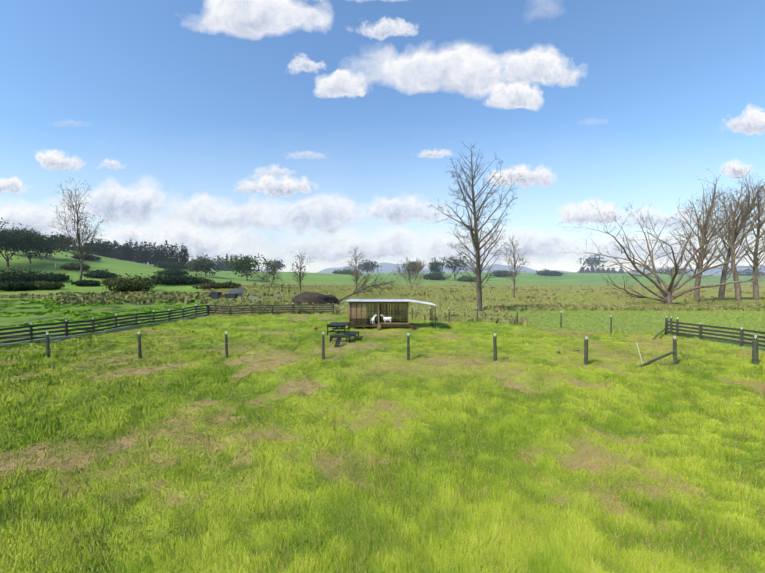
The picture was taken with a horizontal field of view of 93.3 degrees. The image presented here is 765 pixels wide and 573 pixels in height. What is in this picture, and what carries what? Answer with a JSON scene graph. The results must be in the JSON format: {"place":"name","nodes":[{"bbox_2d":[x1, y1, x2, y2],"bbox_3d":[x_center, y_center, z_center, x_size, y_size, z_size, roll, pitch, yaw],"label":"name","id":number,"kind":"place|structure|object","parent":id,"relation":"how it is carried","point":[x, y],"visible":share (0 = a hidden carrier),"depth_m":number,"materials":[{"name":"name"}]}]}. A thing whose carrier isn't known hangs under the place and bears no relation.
{"place":"outdoors","nodes":[
{"label":"outdoors","id":0,"kind":"place"},
{"bbox_2d":[0,177,26,193],"bbox_3d":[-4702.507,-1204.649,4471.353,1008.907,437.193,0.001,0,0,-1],"label":"cloud","id":1,"kind":"structure","parent":0,"point":[13,185],"depth_m":4472.54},
{"bbox_2d":[0,186,88,242],"bbox_3d":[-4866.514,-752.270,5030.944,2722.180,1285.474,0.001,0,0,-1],"label":"cloud","id":2,"kind":"structure","parent":0,"point":[34,217],"depth_m":5031.68,"materials":[{"name":"white"}]},
{"bbox_2d":[22,150,83,184],"bbox_3d":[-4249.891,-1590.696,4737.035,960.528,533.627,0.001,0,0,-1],"label":"cloud","id":3,"kind":"structure","parent":0,"point":[51,160],"depth_m":4736.79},
{"bbox_2d":[29,169,166,237],"bbox_3d":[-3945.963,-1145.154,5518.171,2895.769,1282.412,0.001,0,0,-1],"label":"cloud","id":4,"kind":"structure","parent":0,"point":[143,202],"depth_m":5517.77,"materials":[{"name":"white"}]},
{"bbox_2d":[100,159,123,169],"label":"cloud","id":5,"kind":"structure","parent":0,"point":[114,165],"depth_m":5136.41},
{"bbox_2d":[78,213,258,259],"bbox_3d":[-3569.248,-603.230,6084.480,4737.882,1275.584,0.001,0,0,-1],"label":"cloud","id":6,"kind":"structure","parent":0,"point":[196,241],"depth_m":6087.25,"materials":[{"name":"white"}]},
{"bbox_2d":[131,182,314,258],"bbox_3d":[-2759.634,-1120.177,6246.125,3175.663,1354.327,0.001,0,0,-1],"label":"cloud","id":7,"kind":"structure","parent":0,"point":[207,211],"depth_m":6245.89,"materials":[{"name":"white"}]},
{"bbox_2d":[197,0,331,39],"bbox_3d":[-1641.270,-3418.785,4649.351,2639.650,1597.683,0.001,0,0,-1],"label":"cloud","id":8,"kind":"structure","parent":0,"point":[254,19],"depth_m":4649.92,"materials":[{"name":"white"}]},
{"bbox_2d":[255,165,289,176],"bbox_3d":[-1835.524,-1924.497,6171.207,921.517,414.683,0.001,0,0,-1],"label":"cloud","id":9,"kind":"structure","parent":0,"point":[275,170],"depth_m":6171.11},
{"bbox_2d":[238,170,309,196],"bbox_3d":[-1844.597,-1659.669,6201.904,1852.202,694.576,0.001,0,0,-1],"label":"cloud","id":10,"kind":"structure","parent":0,"point":[285,185],"depth_m":6202.15,"materials":[{"name":"white"}]},
{"bbox_2d":[276,152,322,164],"bbox_3d":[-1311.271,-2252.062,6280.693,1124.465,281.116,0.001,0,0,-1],"label":"cloud","id":11,"kind":"structure","parent":0,"point":[302,155],"depth_m":6280.85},
{"bbox_2d":[220,186,390,257],"bbox_3d":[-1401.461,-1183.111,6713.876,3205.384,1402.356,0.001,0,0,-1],"label":"cloud","id":12,"kind":"structure","parent":0,"point":[326,213],"depth_m":6715.40,"materials":[{"name":"white"}]},
{"bbox_2d":[0,194,610,265],"bbox_3d":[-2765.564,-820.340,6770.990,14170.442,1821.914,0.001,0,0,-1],"label":"cloud","id":13,"kind":"structure","parent":0,"point":[349,229],"depth_m":6793.09,"materials":[{"name":"white"}]},
{"bbox_2d":[289,55,327,72],"bbox_3d":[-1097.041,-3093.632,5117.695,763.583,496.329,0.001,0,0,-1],"label":"cloud","id":14,"kind":"structure","parent":0,"point":[298,65],"depth_m":5117.62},
{"bbox_2d":[314,69,365,97],"bbox_3d":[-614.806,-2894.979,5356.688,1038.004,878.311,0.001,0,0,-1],"label":"cloud","id":15,"kind":"structure","parent":0,"point":[331,85],"depth_m":5356.17,"materials":[{"name":"white"}]},
{"bbox_2d":[204,218,491,265],"bbox_3d":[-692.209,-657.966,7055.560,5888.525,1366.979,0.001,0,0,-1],"label":"cloud","id":16,"kind":"structure","parent":0,"point":[330,254],"depth_m":7057.17,"materials":[{"name":"white"}]},
{"bbox_2d":[347,18,416,39],"bbox_3d":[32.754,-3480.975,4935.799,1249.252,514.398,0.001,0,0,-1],"label":"cloud","id":17,"kind":"structure","parent":0,"point":[384,28],"depth_m":4936.28,"materials":[{"name":"white"}]},
{"bbox_2d":[0,396,764,572],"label":"paddock grass","id":18,"kind":"structure","parent":0,"point":[699,524],"depth_m":7.60,"materials":[{"name":"plant"}]},
{"bbox_2d":[0,247,764,572],"bbox_3d":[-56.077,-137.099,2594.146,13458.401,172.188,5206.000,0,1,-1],"label":"ground","id":19,"kind":"structure","parent":0,"point":[326,276],"depth_m":14.45,"materials":[{"name":"plant"}]},
{"bbox_2d":[0,267,24,282],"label":"bush","id":20,"kind":"object","parent":19,"relation":"on","point":[3,277],"visible":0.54,"depth_m":86.57,"materials":[{"name":"green plant"}]},
{"bbox_2d":[0,221,28,252],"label":"tree","id":21,"kind":"object","parent":19,"relation":"on","point":[3,231],"visible":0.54,"depth_m":105.37,"materials":[{"name":"green plant"}]},
{"bbox_2d":[0,280,41,291],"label":"bush","id":22,"kind":"object","parent":19,"relation":"on","point":[10,285],"visible":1,"depth_m":77.98,"materials":[{"name":"green plant"}]},
{"bbox_2d":[0,230,60,263],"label":"tree","id":23,"kind":"object","parent":19,"relation":"on","point":[31,253],"visible":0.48,"depth_m":116.10,"materials":[{"name":"green plant"}]},
{"bbox_2d":[0,224,61,266],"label":"tree","id":24,"kind":"object","parent":19,"relation":"on","point":[22,248],"visible":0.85,"depth_m":108.90,"materials":[{"name":"green plant"}]},
{"bbox_2d":[3,267,59,282],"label":"bush","id":25,"kind":"object","parent":19,"relation":"on","point":[29,277],"visible":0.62,"depth_m":90.02,"materials":[{"name":"green plant"}]},
{"bbox_2d":[25,280,67,289],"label":"bush","id":26,"kind":"object","parent":19,"relation":"on","point":[49,285],"visible":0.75,"depth_m":82.40,"materials":[{"name":"green plant"}]},
{"bbox_2d":[45,331,50,357],"bbox_3d":[-19.033,3.435,20.564,0.183,1.757,0.206,1,2,44],"label":"fence post","id":27,"kind":"object","parent":19,"relation":"on","point":[48,353],"visible":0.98,"depth_m":20.51,"materials":[{"name":"grey wood"}]},
{"bbox_2d":[28,232,74,258],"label":"tree","id":28,"kind":"object","parent":19,"relation":"on","point":[63,249],"visible":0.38,"depth_m":126.74,"materials":[{"name":"green plant"}]},
{"bbox_2d":[35,271,73,281],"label":"bush","id":29,"kind":"object","parent":19,"relation":"on","point":[60,277],"visible":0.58,"depth_m":96.28,"materials":[{"name":"green plant"}]},
{"bbox_2d":[60,263,94,269],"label":"slope bush","id":30,"kind":"object","parent":19,"relation":"on","point":[72,266],"visible":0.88,"depth_m":117.24,"materials":[{"name":"green plant"}]},
{"bbox_2d":[47,178,112,279],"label":"bare tree","id":31,"kind":"object","parent":19,"relation":"on","point":[80,241],"visible":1,"depth_m":93.98,"materials":[{"name":"grey plant"}]},
{"bbox_2d":[68,253,101,260],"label":"bush","id":32,"kind":"object","parent":19,"relation":"on","point":[90,257],"visible":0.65,"depth_m":136.96,"materials":[{"name":"green plant"}]},
{"bbox_2d":[71,279,100,285],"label":"slope bush","id":33,"kind":"object","parent":19,"relation":"on","point":[91,282],"visible":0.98,"depth_m":92.90,"materials":[{"name":"green plant"}]},
{"bbox_2d":[84,238,114,255],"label":"tree","id":34,"kind":"object","parent":19,"relation":"on","point":[104,247],"visible":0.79,"depth_m":162.26,"materials":[{"name":"green plant"}]},
{"bbox_2d":[79,269,119,278],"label":"slope bush","id":35,"kind":"object","parent":19,"relation":"on","point":[98,273],"visible":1,"depth_m":109.51,"materials":[{"name":"green plant"}]},
{"bbox_2d":[0,304,207,346],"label":"rail fence","id":36,"kind":"object","parent":19,"relation":"on","point":[66,330],"visible":0.96,"depth_m":28.82,"materials":[{"name":"black wood"}]},
{"bbox_2d":[0,298,217,344],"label":"grass field","id":37,"kind":"structure","parent":19,"relation":"on","point":[73,313],"depth_m":45.91,"materials":[{"name":"plant"}]},
{"bbox_2d":[114,244,131,260],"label":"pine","id":38,"kind":"object","parent":19,"relation":"on","point":[121,255],"visible":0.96,"depth_m":179.13,"materials":[{"name":"green plant"}]},
{"bbox_2d":[100,273,161,291],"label":"olive bush","id":39,"kind":"object","parent":19,"relation":"on","point":[124,285],"visible":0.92,"depth_m":85.98,"materials":[{"name":"green plant"}]},
{"bbox_2d":[125,237,137,261],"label":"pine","id":40,"kind":"object","parent":19,"relation":"on","point":[133,253],"visible":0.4,"depth_m":182.96,"materials":[{"name":"green plant"}]},
{"bbox_2d":[137,331,141,358],"bbox_3d":[-13.950,3.477,20.744,0.219,1.812,0.173,0,1,-1],"label":"fence post","id":41,"kind":"object","parent":19,"relation":"on","point":[139,345],"visible":0.98,"depth_m":20.68,"materials":[{"name":"grey wood"}]},
{"bbox_2d":[132,242,149,262],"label":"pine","id":42,"kind":"object","parent":19,"relation":"on","point":[140,251],"visible":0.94,"depth_m":179.62,"materials":[{"name":"green plant"}]},
{"bbox_2d":[146,241,161,265],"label":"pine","id":43,"kind":"object","parent":19,"relation":"on","point":[155,258],"visible":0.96,"depth_m":175.93,"materials":[{"name":"green plant"}]},
{"bbox_2d":[134,272,185,284],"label":"bush","id":44,"kind":"object","parent":19,"relation":"on","point":[165,279],"visible":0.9,"depth_m":107.89,"materials":[{"name":"green plant"}]},
{"bbox_2d":[153,260,185,269],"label":"hill bush","id":45,"kind":"object","parent":19,"relation":"on","point":[165,264],"visible":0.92,"depth_m":166.15,"materials":[{"name":"green plant"}]},
{"bbox_2d":[165,244,176,262],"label":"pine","id":46,"kind":"object","parent":19,"relation":"on","point":[171,258],"visible":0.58,"depth_m":176.26,"materials":[{"name":"green plant"}]},
{"bbox_2d":[154,267,188,275],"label":"bush","id":47,"kind":"object","parent":19,"relation":"on","point":[173,271],"visible":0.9,"depth_m":136.78,"materials":[{"name":"green plant"}]},
{"bbox_2d":[175,243,187,269],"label":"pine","id":48,"kind":"object","parent":19,"relation":"on","point":[182,256],"visible":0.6,"depth_m":176.37,"materials":[{"name":"green plant"}]},
{"bbox_2d":[171,273,203,284],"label":"bush","id":49,"kind":"object","parent":19,"relation":"on","point":[191,280],"visible":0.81,"depth_m":112.84,"materials":[{"name":"green plant"}]},
{"bbox_2d":[184,259,200,273],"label":"gum tree","id":50,"kind":"object","parent":19,"relation":"on","point":[189,266],"visible":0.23,"depth_m":156.80,"materials":[{"name":"green plant"}]},
{"bbox_2d":[190,253,221,276],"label":"gum tree","id":51,"kind":"object","parent":19,"relation":"on","point":[204,264],"visible":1,"depth_m":147.01,"materials":[{"name":"green plant"}]},
{"bbox_2d":[193,281,228,288],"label":"bush","id":52,"kind":"object","parent":19,"relation":"on","point":[211,285],"visible":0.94,"depth_m":102.45,"materials":[{"name":"green plant"}]},
{"bbox_2d":[221,280,241,287],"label":"bush","id":53,"kind":"object","parent":19,"relation":"on","point":[233,285],"visible":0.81,"depth_m":107.50,"materials":[{"name":"green plant"}]},
{"bbox_2d":[228,288,243,296],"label":"old shed","id":54,"kind":"structure","parent":19,"relation":"on","point":[239,292],"depth_m":77.14,"materials":[{"name":"metal"}]},
{"bbox_2d":[223,253,270,280],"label":"round tree","id":55,"kind":"object","parent":19,"relation":"on","point":[243,264],"visible":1,"depth_m":147.69,"materials":[{"name":"green plant"}]},
{"bbox_2d":[243,259,283,286],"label":"willow tree","id":56,"kind":"object","parent":19,"relation":"on","point":[273,269],"visible":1,"depth_m":116.22,"materials":[{"name":"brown plant"}]},
{"bbox_2d":[208,303,333,315],"bbox_3d":[-13.652,2.965,44.981,15.063,1.860,0.172,0,1,-10],"label":"rail fence","id":57,"kind":"object","parent":19,"relation":"on","point":[252,309],"visible":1,"depth_m":44.80,"materials":[{"name":"black wood"}]},
{"bbox_2d":[260,259,285,269],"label":"tree","id":58,"kind":"object","parent":19,"relation":"on","point":[278,263],"visible":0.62,"depth_m":326.80,"materials":[{"name":"green plant"}]},
{"bbox_2d":[288,249,309,291],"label":"willow tree","id":59,"kind":"object","parent":19,"relation":"on","point":[300,275],"visible":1,"depth_m":94.16,"materials":[{"name":"brown plant"}]},
{"bbox_2d":[291,292,337,304],"bbox_3d":[-11.207,2.153,59.873,8.140,2.596,4.514,0,1,-1],"label":"compost mound","id":60,"kind":"object","parent":19,"relation":"on","point":[309,298],"visible":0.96,"depth_m":58.32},
{"bbox_2d":[322,332,324,359],"bbox_3d":[-3.379,3.477,20.631,0.168,1.821,0.199,0,1,-1],"label":"fence post","id":61,"kind":"object","parent":19,"relation":"on","point":[323,348],"visible":0.92,"depth_m":20.57,"materials":[{"name":"grey wood"}]},
{"bbox_2d":[326,322,349,335],"bbox_3d":[-3.596,3.548,29.590,1.550,1.020,2.100,0,1,5],"label":"picnic table","id":62,"kind":"object","parent":19,"relation":"on","point":[342,325],"visible":0.92,"depth_m":29.00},
{"bbox_2d":[332,267,358,274],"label":"bush","id":63,"kind":"object","parent":19,"relation":"on","point":[343,271],"visible":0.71,"depth_m":295.51,"materials":[{"name":"green plant"}]},
{"bbox_2d":[100,310,597,333],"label":"paddock grass","id":64,"kind":"structure","parent":19,"relation":"on","point":[288,325],"depth_m":34.00,"materials":[{"name":"plant"}]},
{"bbox_2d":[346,247,367,295],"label":"willow tree","id":65,"kind":"object","parent":19,"relation":"on","point":[356,275],"visible":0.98,"depth_m":83.92,"materials":[{"name":"brown plant"}]},
{"bbox_2d":[355,259,381,273],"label":"tree","id":66,"kind":"object","parent":19,"relation":"on","point":[369,265],"visible":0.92,"depth_m":326.96,"materials":[{"name":"green plant"}]},
{"bbox_2d":[338,268,399,301],"bbox_3d":[-1.773,-0.297,62.493,11.445,6.244,5.252,-1,1,-30],"label":"fallen tree","id":67,"kind":"object","parent":19,"relation":"on","point":[364,287],"visible":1,"depth_m":62.68,"materials":[{"name":"brown plant"}]},
{"bbox_2d":[0,327,764,406],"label":"paddock grass","id":68,"kind":"structure","parent":19,"relation":"on","point":[627,387],"depth_m":17.73,"materials":[{"name":"plant"}]},
{"bbox_2d":[0,284,764,323],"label":"rough pasture tufts","id":69,"kind":"object","parent":19,"relation":"on","point":[563,295],"visible":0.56,"depth_m":80.96,"materials":[{"name":"plant"}]},
{"bbox_2d":[13,336,754,357],"bbox_3d":[-2.286,3.240,20.027,43.655,0.959,0.974,0,1,2],"label":"wire fence","id":70,"kind":"object","parent":19,"relation":"on","point":[392,352],"visible":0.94,"depth_m":20.21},
{"bbox_2d":[346,299,435,330],"bbox_3d":[0.781,2.573,33.228,7.928,2.766,3.909,0,1,2],"label":"animal shelter","id":71,"kind":"object","parent":19,"relation":"on","point":[355,311],"visible":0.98,"depth_m":32.32,"materials":[{"name":"wood"}]},
{"bbox_2d":[18,283,764,311],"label":"dark rush clumps","id":72,"kind":"object","parent":19,"relation":"on","point":[473,299],"visible":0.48,"depth_m":85.43,"materials":[{"name":"plant"}]},
{"bbox_2d":[55,291,764,325],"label":"drain rushes","id":73,"kind":"object","parent":19,"relation":"on","point":[60,299],"visible":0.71,"depth_m":55.40,"materials":[{"name":"plant"}]},
{"bbox_2d":[391,257,428,290],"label":"willow tree","id":74,"kind":"object","parent":19,"relation":"on","point":[416,271],"visible":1,"depth_m":114.33,"materials":[{"name":"brown plant"}]},
{"bbox_2d":[402,261,423,273],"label":"gum tree","id":75,"kind":"object","parent":19,"relation":"on","point":[414,268],"visible":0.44,"depth_m":257.83,"materials":[{"name":"green plant"}]},
{"bbox_2d":[427,257,444,274],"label":"gum tree","id":76,"kind":"object","parent":19,"relation":"on","point":[434,266],"visible":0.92,"depth_m":277.62,"materials":[{"name":"green plant"}]},
{"bbox_2d":[423,271,450,279],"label":"bush","id":77,"kind":"object","parent":19,"relation":"on","point":[436,276],"visible":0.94,"depth_m":238.30,"materials":[{"name":"green plant"}]},
{"bbox_2d":[437,254,474,278],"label":"tree","id":78,"kind":"object","parent":19,"relation":"on","point":[454,264],"visible":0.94,"depth_m":256.86,"materials":[{"name":"green plant"}]},
{"bbox_2d":[455,274,476,281],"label":"bush","id":79,"kind":"object","parent":19,"relation":"on","point":[463,278],"visible":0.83,"depth_m":226.46,"materials":[{"name":"green plant"}]},
{"bbox_2d":[429,143,523,311],"bbox_3d":[12.122,-7.665,47.171,11.424,22.933,10.997,-1,2,-36],"label":"poplar tree","id":80,"kind":"object","parent":19,"relation":"on","point":[478,268],"visible":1,"depth_m":47.52,"materials":[{"name":"grey plant"}]},
{"bbox_2d":[493,333,496,360],"bbox_3d":[6.256,3.463,20.058,0.214,1.752,0.200,0,1,-1],"label":"fence post","id":81,"kind":"object","parent":19,"relation":"on","point":[494,348],"visible":0.98,"depth_m":19.99,"materials":[{"name":"grey wood"}]},
{"bbox_2d":[488,270,516,276],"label":"bush","id":82,"kind":"object","parent":19,"relation":"on","point":[500,273],"visible":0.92,"depth_m":296.51,"materials":[{"name":"green plant"}]},
{"bbox_2d":[343,305,664,331],"bbox_3d":[8.458,2.939,37.907,33.862,1.130,1.957,1,1,33],"label":"fence wire","id":83,"kind":"object","parent":19,"relation":"on","point":[538,316],"visible":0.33,"depth_m":34.05,"materials":[{"name":"grey"}]},
{"bbox_2d":[497,233,529,297],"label":"poplar tree","id":84,"kind":"object","parent":19,"relation":"on","point":[514,268],"visible":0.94,"depth_m":77.78,"materials":[{"name":"brown plant"}]},
{"bbox_2d":[535,269,567,275],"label":"bush","id":85,"kind":"object","parent":19,"relation":"on","point":[545,272],"visible":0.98,"depth_m":316.49,"materials":[{"name":"green plant"}]},
{"bbox_2d":[584,336,587,364],"bbox_3d":[10.807,3.510,19.185,0.203,1.755,0.199,0,1,-1],"label":"fence post","id":86,"kind":"object","parent":19,"relation":"on","point":[586,352],"visible":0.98,"depth_m":19.11,"materials":[{"name":"grey wood"}]},
{"bbox_2d":[580,255,607,272],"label":"tree","id":87,"kind":"object","parent":19,"relation":"on","point":[596,261],"visible":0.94,"depth_m":419.35,"materials":[{"name":"green plant"}]},
{"bbox_2d":[510,309,764,342],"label":"grass field","id":88,"kind":"structure","parent":19,"relation":"on","point":[748,319],"depth_m":38.88,"materials":[{"name":"plant"}]},
{"bbox_2d":[634,351,674,367],"bbox_3d":[14.092,3.855,18.794,3.034,0.884,0.130,0,1,-17],"label":"fence stay","id":89,"kind":"object","parent":19,"relation":"on","point":[655,359],"visible":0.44,"depth_m":18.82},
{"bbox_2d":[558,168,764,304],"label":"spreading tree","id":90,"kind":"object","parent":19,"relation":"on","point":[667,297],"visible":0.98,"depth_m":59.51,"materials":[{"name":"brown plant"}]},
{"bbox_2d":[673,336,676,364],"bbox_3d":[15.589,3.519,19.236,0.219,1.777,0.173,1,2,44],"label":"fence post","id":91,"kind":"object","parent":19,"relation":"on","point":[675,350],"visible":0.92,"depth_m":19.18,"materials":[{"name":"grey wood"}]},
{"bbox_2d":[668,167,738,301],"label":"tree","id":92,"kind":"object","parent":19,"relation":"on","point":[699,268],"visible":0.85,"depth_m":67.61,"materials":[{"name":"brown plant"}]},
{"bbox_2d":[666,321,764,346],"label":"rail fence","id":93,"kind":"object","parent":19,"relation":"on","point":[742,334],"visible":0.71,"depth_m":25.69,"materials":[{"name":"black wood"}]},
{"bbox_2d":[694,175,764,300],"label":"tree","id":94,"kind":"object","parent":19,"relation":"on","point":[738,297],"visible":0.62,"depth_m":69.97,"materials":[{"name":"brown plant"}]},
{"bbox_2d":[697,171,764,299],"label":"tree","id":95,"kind":"object","parent":19,"relation":"on","point":[721,294],"visible":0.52,"depth_m":72.00,"materials":[{"name":"brown plant"}]},
{"bbox_2d":[721,181,764,299],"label":"tree","id":96,"kind":"object","parent":19,"relation":"on","point":[755,261],"visible":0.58,"depth_m":71.81,"materials":[{"name":"brown plant"}]},
{"bbox_2d":[728,268,764,275],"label":"tree","id":97,"kind":"object","parent":19,"relation":"on","point":[745,272],"visible":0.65,"depth_m":400.11,"materials":[{"name":"green plant"}]},
{"bbox_2d":[752,335,758,365],"bbox_3d":[19.511,3.501,18.914,0.234,1.923,0.240,0,1,-1],"label":"fence post","id":98,"kind":"object","parent":19,"relation":"on","point":[755,342],"visible":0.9,"depth_m":18.83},
{"bbox_2d":[0,0,764,244],"label":"sky","id":99,"kind":"structure","parent":0,"point":[137,85],"materials":[{"name":"blue"}]},
{"bbox_2d":[331,193,463,241],"bbox_3d":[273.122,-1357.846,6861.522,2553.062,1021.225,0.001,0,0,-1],"label":"cloud","id":100,"kind":"structure","parent":0,"point":[396,211],"depth_m":6862.57,"materials":[{"name":"white"}]},
{"bbox_2d":[71,233,764,272],"bbox_3d":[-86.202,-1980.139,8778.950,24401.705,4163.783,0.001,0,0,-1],"label":"cloud","id":101,"kind":"structure","parent":0,"point":[308,268],"depth_m":8815.38,"materials":[{"name":"white"}]},
{"bbox_2d":[338,44,503,96],"bbox_3d":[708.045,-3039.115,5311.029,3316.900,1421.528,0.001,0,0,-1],"label":"cloud","id":102,"kind":"structure","parent":0,"point":[468,70],"depth_m":5312.09,"materials":[{"name":"white"}]},
{"bbox_2d":[90,216,763,269],"bbox_3d":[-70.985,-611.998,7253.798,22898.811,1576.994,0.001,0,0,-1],"label":"cloud","id":103,"kind":"structure","parent":0,"point":[467,256],"depth_m":7266.31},
{"bbox_2d":[419,150,451,158],"bbox_3d":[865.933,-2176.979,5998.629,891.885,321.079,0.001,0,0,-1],"label":"cloud","id":104,"kind":"structure","parent":0,"point":[436,154],"depth_m":5998.77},
{"bbox_2d":[250,244,762,272],"bbox_3d":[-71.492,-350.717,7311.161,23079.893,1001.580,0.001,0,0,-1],"label":"cloud","id":105,"kind":"structure","parent":0,"point":[465,259],"depth_m":7325.76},
{"bbox_2d":[483,74,542,109],"bbox_3d":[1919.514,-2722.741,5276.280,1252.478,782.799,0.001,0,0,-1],"label":"cloud","id":106,"kind":"structure","parent":0,"point":[510,95],"depth_m":5276.36,"materials":[{"name":"white"}]},
{"bbox_2d":[425,218,633,265],"bbox_3d":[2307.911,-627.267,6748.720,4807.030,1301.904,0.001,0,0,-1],"label":"cloud","id":107,"kind":"structure","parent":0,"point":[532,245],"depth_m":6751.56,"materials":[{"name":"white"}]},
{"bbox_2d":[486,165,573,202],"bbox_3d":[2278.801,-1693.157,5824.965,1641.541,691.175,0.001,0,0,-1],"label":"cloud","id":108,"kind":"structure","parent":0,"point":[542,177],"depth_m":5824.91,"materials":[{"name":"white"}]},
{"bbox_2d":[501,44,582,85],"bbox_3d":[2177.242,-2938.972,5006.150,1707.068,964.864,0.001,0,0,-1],"label":"cloud","id":109,"kind":"structure","parent":0,"point":[544,66],"depth_m":5006.00,"materials":[{"name":"white"}]},
{"bbox_2d":[560,200,621,226],"bbox_3d":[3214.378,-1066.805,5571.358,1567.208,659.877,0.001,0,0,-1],"label":"cloud","id":110,"kind":"structure","parent":0,"point":[580,213],"depth_m":5571.14,"materials":[{"name":"white"}]},
{"bbox_2d":[601,202,726,242],"bbox_3d":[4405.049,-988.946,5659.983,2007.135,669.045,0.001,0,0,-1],"label":"cloud","id":111,"kind":"structure","parent":0,"point":[659,219],"depth_m":5659.34,"materials":[{"name":"white"}]},
{"bbox_2d":[570,221,762,262],"bbox_3d":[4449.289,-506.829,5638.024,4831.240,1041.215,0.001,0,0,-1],"label":"cloud","id":112,"kind":"structure","parent":0,"point":[590,248],"depth_m":5634.32,"materials":[{"name":"white"}]},
{"bbox_2d":[720,160,753,177],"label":"cloud","id":113,"kind":"structure","parent":0,"point":[736,165],"depth_m":4455.18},
{"bbox_2d":[727,105,764,134],"bbox_3d":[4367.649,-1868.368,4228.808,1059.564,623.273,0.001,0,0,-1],"label":"cloud","id":114,"kind":"structure","parent":0,"point":[750,121],"depth_m":4228.21,"materials":[{"name":"white"}]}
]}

